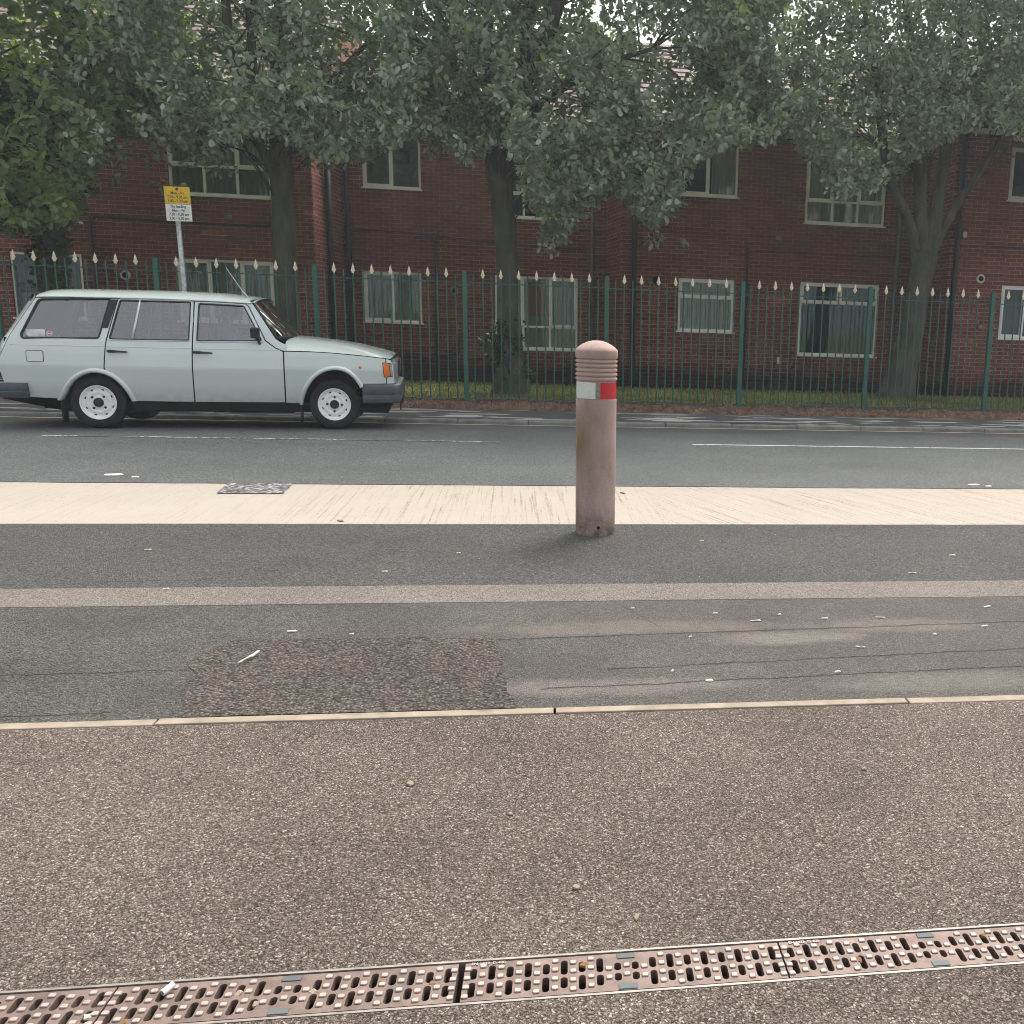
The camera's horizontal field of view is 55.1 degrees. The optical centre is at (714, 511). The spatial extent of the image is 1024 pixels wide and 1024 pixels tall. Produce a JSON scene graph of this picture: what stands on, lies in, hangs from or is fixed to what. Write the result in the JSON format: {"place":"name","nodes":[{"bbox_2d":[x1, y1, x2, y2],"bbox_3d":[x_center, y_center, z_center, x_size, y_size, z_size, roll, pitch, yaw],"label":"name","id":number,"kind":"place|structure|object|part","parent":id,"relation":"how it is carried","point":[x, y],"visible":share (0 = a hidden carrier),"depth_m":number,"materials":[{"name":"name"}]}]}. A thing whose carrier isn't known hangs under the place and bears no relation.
{"place":"outdoors","nodes":[
{"label":"outdoors","id":0,"kind":"place"},
{"bbox_2d":[0,701,1023,990],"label":"footway","id":1,"kind":"structure","parent":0,"point":[160,853],"depth_m":2.48,"materials":[{"name":"asphalt"}]},
{"bbox_2d":[0,695,1023,729],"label":"kerb edging","id":2,"kind":"object","parent":1,"relation":"on","point":[395,715],"visible":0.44,"depth_m":3.23,"materials":[{"name":"concrete"}]},
{"bbox_2d":[0,923,1023,1023],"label":"drain channel edge","id":3,"kind":"object","parent":1,"relation":"in","point":[462,964],"visible":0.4,"depth_m":1.98,"materials":[{"name":"metal"}]},
{"bbox_2d":[0,987,116,1023],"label":"drain grate","id":4,"kind":"object","parent":3,"relation":"on","point":[74,1006],"visible":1,"depth_m":1.82,"materials":[{"name":"metal"}]},
{"bbox_2d":[83,1014,90,1019],"bbox_3d":[-1.191,0.960,1.804,0.020,0.006,0.017,-8,15,-41],"label":"debris","id":5,"kind":"object","parent":4,"relation":"on","point":[87,1016],"visible":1,"depth_m":1.80,"materials":[{"name":"white paper"}]},
{"bbox_2d":[94,964,458,1023],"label":"drain grate","id":6,"kind":"object","parent":3,"relation":"on","point":[284,995],"visible":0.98,"depth_m":1.87,"materials":[{"name":"metal"}]},
{"bbox_2d":[160,981,175,995],"bbox_3d":[-1.077,0.939,1.864,0.012,0.015,0.026,7,12,22],"label":"cigarette butt","id":7,"kind":"object","parent":6,"relation":"on","point":[167,988],"visible":1,"depth_m":1.86,"materials":[{"name":"paper"}]},
{"bbox_2d":[233,990,242,995],"bbox_3d":[-0.945,0.954,1.877,0.017,0.006,0.021,7,12,23],"label":"debris","id":8,"kind":"object","parent":6,"relation":"on","point":[238,992],"visible":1,"depth_m":1.88,"materials":[{"name":"concrete"}]},
{"bbox_2d":[252,1001,258,1007],"bbox_3d":[-0.894,0.961,1.849,0.018,0.006,0.017,4,11,12],"label":"debris","id":9,"kind":"object","parent":6,"relation":"on","point":[255,1003],"visible":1,"depth_m":1.85,"materials":[{"name":"concrete"}]},
{"bbox_2d":[460,943,788,1002],"bbox_3d":[-0.184,0.972,1.980,0.667,0.033,0.115,0,11,-9],"label":"drain grate","id":10,"kind":"object","parent":3,"relation":"on","point":[628,971],"visible":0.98,"depth_m":1.98,"materials":[{"name":"metal"}]},
{"bbox_2d":[579,962,588,967],"bbox_3d":[-0.275,0.953,1.994,0.020,0.006,0.018,12,15,40],"label":"debris","id":11,"kind":"object","parent":10,"relation":"on","point":[583,964],"visible":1,"depth_m":1.99,"materials":[{"name":"brown plant"}]},
{"bbox_2d":[779,926,1023,978],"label":"drain grate","id":12,"kind":"object","parent":3,"relation":"on","point":[935,949],"visible":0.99,"depth_m":2.07,"materials":[{"name":"metal"}]},
{"bbox_2d":[572,884,579,889],"bbox_3d":[-0.330,0.893,2.257,0.021,0.006,0.017,2,11,1],"label":"pale chip","id":13,"kind":"object","parent":1,"relation":"on","point":[576,886],"visible":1,"depth_m":2.25,"materials":[{"name":"stone"}]},
{"bbox_2d":[0,596,1023,723],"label":"asphalt apron","id":14,"kind":"object","parent":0,"point":[84,663],"visible":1,"depth_m":3.92,"materials":[{"name":"grey asphalt"}]},
{"bbox_2d":[178,637,514,716],"bbox_3d":[-1.364,0.600,3.565,1.242,0.001,0.792,0,11,-9],"label":"tarmac patch","id":15,"kind":"object","parent":14,"relation":"on","point":[306,676],"visible":1,"depth_m":3.50,"materials":[{"name":"grey asphalt"}]},
{"bbox_2d":[237,650,259,663],"bbox_3d":[-1.789,0.556,3.641,0.014,0.013,0.127,4,11,9],"label":"twig","id":16,"kind":"object","parent":15,"relation":"on","point":[253,654],"visible":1,"depth_m":3.64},
{"bbox_2d":[0,524,1023,588],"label":"asphalt apron","id":17,"kind":"object","parent":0,"point":[41,556],"visible":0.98,"depth_m":5.41,"materials":[{"name":"grey asphalt"}]},
{"bbox_2d":[575,340,617,536],"bbox_3d":[-0.746,-0.414,5.947,0.260,1.308,0.260,0,11,-9],"label":"bollard","id":18,"kind":"object","parent":17,"relation":"on","point":[596,373],"visible":0.99,"depth_m":5.84,"materials":[{"name":"concrete"}]},
{"bbox_2d":[0,416,1023,488],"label":"road","id":19,"kind":"structure","parent":0,"point":[541,455],"depth_m":9.13,"materials":[{"name":"grey asphalt"}]},
{"bbox_2d":[0,268,404,427],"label":"estate car","id":20,"kind":"object","parent":19,"relation":"on","point":[109,373],"visible":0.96,"depth_m":10.23,"materials":[{"name":"grey paint"}]},
{"bbox_3d":[-5.998,-1.718,10.073,0.844,1.075,0.219,-1,12,-16],"label":"rear door","id":21,"kind":"part","parent":20,"relation":"part of","materials":[{"name":"green paint"}]},
{"bbox_3d":[-6.401,-2.005,11.450,0.844,1.075,0.219,-1,12,-16],"label":"rear door","id":22,"kind":"part","parent":20,"relation":"part of","materials":[{"name":"green paint"}]},
{"bbox_3d":[-5.586,-2.022,11.686,0.902,1.070,0.216,-1,12,-16],"label":"front door","id":23,"kind":"part","parent":20,"relation":"part of","materials":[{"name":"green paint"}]},
{"bbox_3d":[-5.183,-1.735,10.308,0.902,1.070,0.216,-1,12,-16],"label":"front door","id":24,"kind":"part","parent":20,"relation":"part of","materials":[{"name":"green paint"}]},
{"bbox_2d":[40,435,499,441],"bbox_3d":[-4.460,-0.751,9.687,4.430,0.001,0.060,0,11,-9],"label":"road marking","id":25,"kind":"object","parent":19,"relation":"on","point":[267,438],"visible":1,"depth_m":9.66,"materials":[{"name":"white paint"}]},
{"bbox_2d":[0,411,1023,432],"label":"kerb","id":26,"kind":"structure","parent":19,"relation":"on","point":[523,422],"depth_m":12.57,"materials":[{"name":"grey concrete"}]},
{"bbox_2d":[0,416,1023,433],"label":"yellow line","id":27,"kind":"object","parent":19,"relation":"on","point":[539,425],"visible":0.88,"depth_m":12.38,"materials":[{"name":"paint"}]},
{"bbox_2d":[692,444,1004,448],"bbox_3d":[3.545,-0.727,10.920,7.670,0.001,0.060,0,11,-9],"label":"road marking","id":28,"kind":"object","parent":19,"relation":"on","point":[850,446],"visible":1,"depth_m":10.61,"materials":[{"name":"white paint"}]},
{"bbox_2d":[0,482,1023,524],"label":"concrete crossing","id":29,"kind":"object","parent":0,"point":[104,503],"visible":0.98,"depth_m":6.83,"materials":[{"name":"beige concrete"}]},
{"bbox_2d":[217,483,291,492],"bbox_3d":[-3.462,-0.180,7.125,0.532,0.001,0.443,0,11,-9],"label":"stone chip patch","id":30,"kind":"object","parent":29,"relation":"on","point":[253,488],"visible":1,"depth_m":7.12,"materials":[{"name":"grey gravel"}]},
{"bbox_2d":[0,580,1023,606],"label":"tarmac strip","id":31,"kind":"object","parent":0,"point":[66,597],"visible":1,"depth_m":4.64,"materials":[{"name":"grey asphalt"}]},
{"bbox_2d":[0,401,1023,428],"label":"pavement","id":32,"kind":"structure","parent":0,"point":[622,416],"depth_m":13.34,"materials":[{"name":"grey concrete"}]},
{"bbox_2d":[163,186,192,335],"bbox_3d":[-6.616,-2.649,11.903,0.296,2.742,0.076,-1,12,-9],"label":"parking sign","id":33,"kind":"object","parent":32,"relation":"on","point":[177,210],"visible":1,"depth_m":11.66,"materials":[{"name":"yellow metal"}]},
{"bbox_2d":[0,397,1023,419],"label":"earth bank","id":34,"kind":"structure","parent":0,"point":[651,408],"depth_m":14.03,"materials":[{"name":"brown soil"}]},
{"bbox_2d":[0,265,4,341],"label":"fence post","id":35,"kind":"object","parent":34,"relation":"on","point":[2,333],"visible":0.13,"depth_m":12.48,"materials":[{"name":"green metal"}]},
{"bbox_2d":[0,249,152,333],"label":"iron railing","id":36,"kind":"object","parent":34,"relation":"on","point":[54,258],"visible":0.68,"depth_m":12.50,"materials":[{"name":"green metal"}]},
{"bbox_2d":[149,257,164,334],"bbox_3d":[-7.486,-2.410,12.808,0.164,2.003,0.064,0,11,-9],"label":"fence post","id":37,"kind":"object","parent":34,"relation":"on","point":[157,286],"visible":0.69,"depth_m":12.70,"materials":[{"name":"green metal"}]},
{"bbox_2d":[158,256,311,335],"bbox_3d":[-6.486,-2.525,12.938,1.951,1.826,0.038,0,11,-9],"label":"iron railing","id":38,"kind":"object","parent":34,"relation":"on","point":[236,265],"visible":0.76,"depth_m":12.83,"materials":[{"name":"green metal"}]},
{"bbox_2d":[309,264,321,336],"bbox_3d":[-5.495,-2.403,13.115,0.164,2.003,0.064,0,11,-9],"label":"fence post","id":39,"kind":"object","parent":34,"relation":"on","point":[314,277],"visible":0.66,"depth_m":12.99,"materials":[{"name":"green metal"}]},
{"bbox_2d":[317,262,463,398],"bbox_3d":[-4.507,-2.518,13.243,1.926,1.826,0.038,0,11,-9],"label":"iron railing","id":40,"kind":"object","parent":34,"relation":"on","point":[390,271],"visible":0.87,"depth_m":13.20,"materials":[{"name":"green metal"}]},
{"bbox_2d":[459,270,472,400],"bbox_3d":[-3.528,-2.397,13.418,0.164,2.003,0.064,0,11,-9],"label":"fence post","id":41,"kind":"object","parent":34,"relation":"on","point":[464,283],"visible":0.79,"depth_m":13.37,"materials":[{"name":"green metal"}]},
{"bbox_2d":[467,269,604,400],"bbox_3d":[-2.545,-2.512,13.546,1.916,1.826,0.038,0,11,-9],"label":"iron railing","id":42,"kind":"object","parent":34,"relation":"on","point":[536,277],"visible":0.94,"depth_m":13.52,"materials":[{"name":"green metal"}]},
{"bbox_2d":[601,276,612,342],"bbox_3d":[-1.571,-2.391,13.720,0.164,2.003,0.064,0,11,-9],"label":"fence post","id":43,"kind":"object","parent":34,"relation":"on","point":[606,316],"visible":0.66,"depth_m":13.59,"materials":[{"name":"green metal"}]},
{"bbox_2d":[609,274,740,404],"bbox_3d":[-0.590,-2.506,13.847,1.913,1.826,0.038,0,11,-9],"label":"iron railing","id":44,"kind":"object","parent":34,"relation":"on","point":[709,284],"visible":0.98,"depth_m":13.84,"materials":[{"name":"green metal"}]},
{"bbox_2d":[733,281,747,406],"bbox_3d":[0.383,-2.385,14.021,0.164,2.003,0.064,0,11,-9],"label":"fence post","id":45,"kind":"object","parent":34,"relation":"on","point":[740,342],"visible":0.86,"depth_m":13.97,"materials":[{"name":"green metal"}]},
{"bbox_2d":[741,280,868,406],"bbox_3d":[1.345,-2.500,14.145,1.874,1.826,0.038,0,11,-9],"label":"iron railing","id":46,"kind":"object","parent":34,"relation":"on","point":[775,287],"visible":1,"depth_m":14.13,"materials":[{"name":"green metal"}]},
{"bbox_2d":[858,287,874,409],"bbox_3d":[2.298,-2.379,14.316,0.164,2.003,0.064,0,11,-9],"label":"fence post","id":47,"kind":"object","parent":34,"relation":"on","point":[870,300],"visible":0.84,"depth_m":14.27,"materials":[{"name":"green metal"}]},
{"bbox_2d":[869,285,990,409],"bbox_3d":[3.261,-2.494,14.441,1.876,1.826,0.038,0,11,-9],"label":"iron railing","id":48,"kind":"object","parent":34,"relation":"on","point":[932,293],"visible":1,"depth_m":14.43,"materials":[{"name":"green metal"}]},
{"bbox_2d":[978,292,997,411],"bbox_3d":[4.216,-2.373,14.612,0.164,2.003,0.064,0,11,-9],"label":"fence post","id":49,"kind":"object","parent":34,"relation":"on","point":[988,350],"visible":0.84,"depth_m":14.57,"materials":[{"name":"green metal"}]},
{"bbox_2d":[986,291,1023,410],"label":"iron railing","id":50,"kind":"object","parent":34,"relation":"on","point":[1008,296],"visible":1,"depth_m":14.64,"materials":[{"name":"green metal"}]},
{"bbox_2d":[0,375,1023,411],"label":"lawn","id":51,"kind":"structure","parent":0,"point":[478,389],"depth_m":15.52,"materials":[{"name":"plant"}]},
{"bbox_2d":[0,0,209,332],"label":"street tree","id":52,"kind":"object","parent":51,"relation":"on","point":[45,184],"visible":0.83,"depth_m":13.06,"materials":[{"name":"green plant"}]},
{"bbox_2d":[25,0,428,334],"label":"street tree","id":53,"kind":"object","parent":51,"relation":"on","point":[322,121],"visible":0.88,"depth_m":13.20,"materials":[{"name":"green plant"}]},
{"bbox_2d":[0,0,1023,411],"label":"apartment building","id":54,"kind":"structure","parent":51,"relation":"on","point":[770,216],"depth_m":19.46,"materials":[{"name":"red brick"}]},
{"bbox_2d":[10,251,88,320],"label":"window","id":55,"kind":"structure","parent":54,"relation":"in","point":[19,269],"depth_m":17.35,"materials":[{"name":"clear glass"}]},
{"bbox_2d":[167,131,270,199],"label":"window","id":56,"kind":"structure","parent":54,"relation":"in","point":[248,185],"depth_m":17.42,"materials":[{"name":"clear glass"}]},
{"bbox_2d":[177,258,274,324],"bbox_3d":[-9.129,-4.127,17.760,1.780,1.168,0.233,0,11,-9],"label":"window","id":57,"kind":"structure","parent":54,"relation":"in","point":[192,282],"depth_m":17.78,"materials":[{"name":"clear glass"}]},
{"bbox_2d":[361,139,422,190],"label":"window","id":58,"kind":"structure","parent":54,"relation":"in","point":[401,169],"depth_m":20.86,"materials":[{"name":"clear glass"}]},
{"bbox_2d":[363,271,423,324],"bbox_3d":[-6.782,-4.523,20.000,1.240,1.068,0.233,0,11,-9],"label":"window","id":59,"kind":"structure","parent":54,"relation":"in","point":[366,274],"depth_m":20.07,"materials":[{"name":"clear glass"}]},
{"bbox_2d":[495,275,577,351],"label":"window","id":60,"kind":"structure","parent":54,"relation":"in","point":[523,280],"depth_m":20.58,"materials":[{"name":"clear glass"}]},
{"bbox_2d":[498,146,579,221],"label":"window","id":61,"kind":"structure","parent":54,"relation":"in","point":[523,215],"depth_m":21.33,"materials":[{"name":"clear glass"}]},
{"bbox_2d":[676,278,733,333],"bbox_3d":[-0.190,-4.256,19.570,1.220,1.088,0.233,0,11,-9],"label":"window","id":62,"kind":"structure","parent":54,"relation":"in","point":[688,287],"depth_m":19.64,"materials":[{"name":"clear glass"}]},
{"bbox_2d":[682,147,738,198],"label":"window","id":63,"kind":"structure","parent":54,"relation":"in","point":[716,177],"depth_m":19.20,"materials":[{"name":"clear glass"}]},
{"bbox_2d":[797,282,878,358],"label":"window","id":64,"kind":"structure","parent":54,"relation":"in","point":[828,286],"depth_m":20.11,"materials":[{"name":"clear glass"}]},
{"bbox_2d":[803,155,885,227],"bbox_3d":[2.697,-6.639,19.528,1.760,1.448,0.233,0,11,-9],"label":"window","id":65,"kind":"structure","parent":54,"relation":"in","point":[865,210],"depth_m":19.63,"materials":[{"name":"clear glass"}]},
{"bbox_2d":[998,285,1023,339],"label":"window","id":66,"kind":"structure","parent":54,"relation":"in","point":[1014,291],"depth_m":20.37,"materials":[{"name":"clear glass"}]},
{"bbox_2d":[1006,147,1023,201],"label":"window","id":67,"kind":"structure","parent":54,"relation":"in","point":[1016,184],"depth_m":19.82,"materials":[{"name":"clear glass"}]},
{"bbox_2d":[366,0,804,394],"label":"street tree","id":68,"kind":"object","parent":51,"relation":"on","point":[601,161],"visible":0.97,"depth_m":13.66,"materials":[{"name":"green plant"}]},
{"bbox_2d":[689,0,1023,398],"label":"street tree","id":69,"kind":"object","parent":51,"relation":"on","point":[991,91],"visible":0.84,"depth_m":15.15,"materials":[{"name":"green plant"}]},
{"bbox_2d":[29,400,1022,720],"bbox_3d":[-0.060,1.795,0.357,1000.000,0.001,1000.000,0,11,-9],"label":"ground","id":70,"kind":"structure","parent":0,"point":[553,420],"depth_m":10.82,"materials":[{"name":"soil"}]},
{"bbox_2d":[198,0,1021,59],"label":"sky","id":71,"kind":"structure","parent":0,"point":[595,8],"materials":[{"name":"white"}]},
{"bbox_2d":[219,964,1023,1023],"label":"footway","id":72,"kind":"structure","parent":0,"point":[986,995],"depth_m":1.89,"materials":[{"name":"asphalt"}]},
{"bbox_2d":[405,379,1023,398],"bbox_3d":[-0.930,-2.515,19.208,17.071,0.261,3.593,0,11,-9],"label":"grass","id":73,"kind":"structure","parent":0,"point":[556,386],"depth_m":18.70,"materials":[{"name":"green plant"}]}
]}

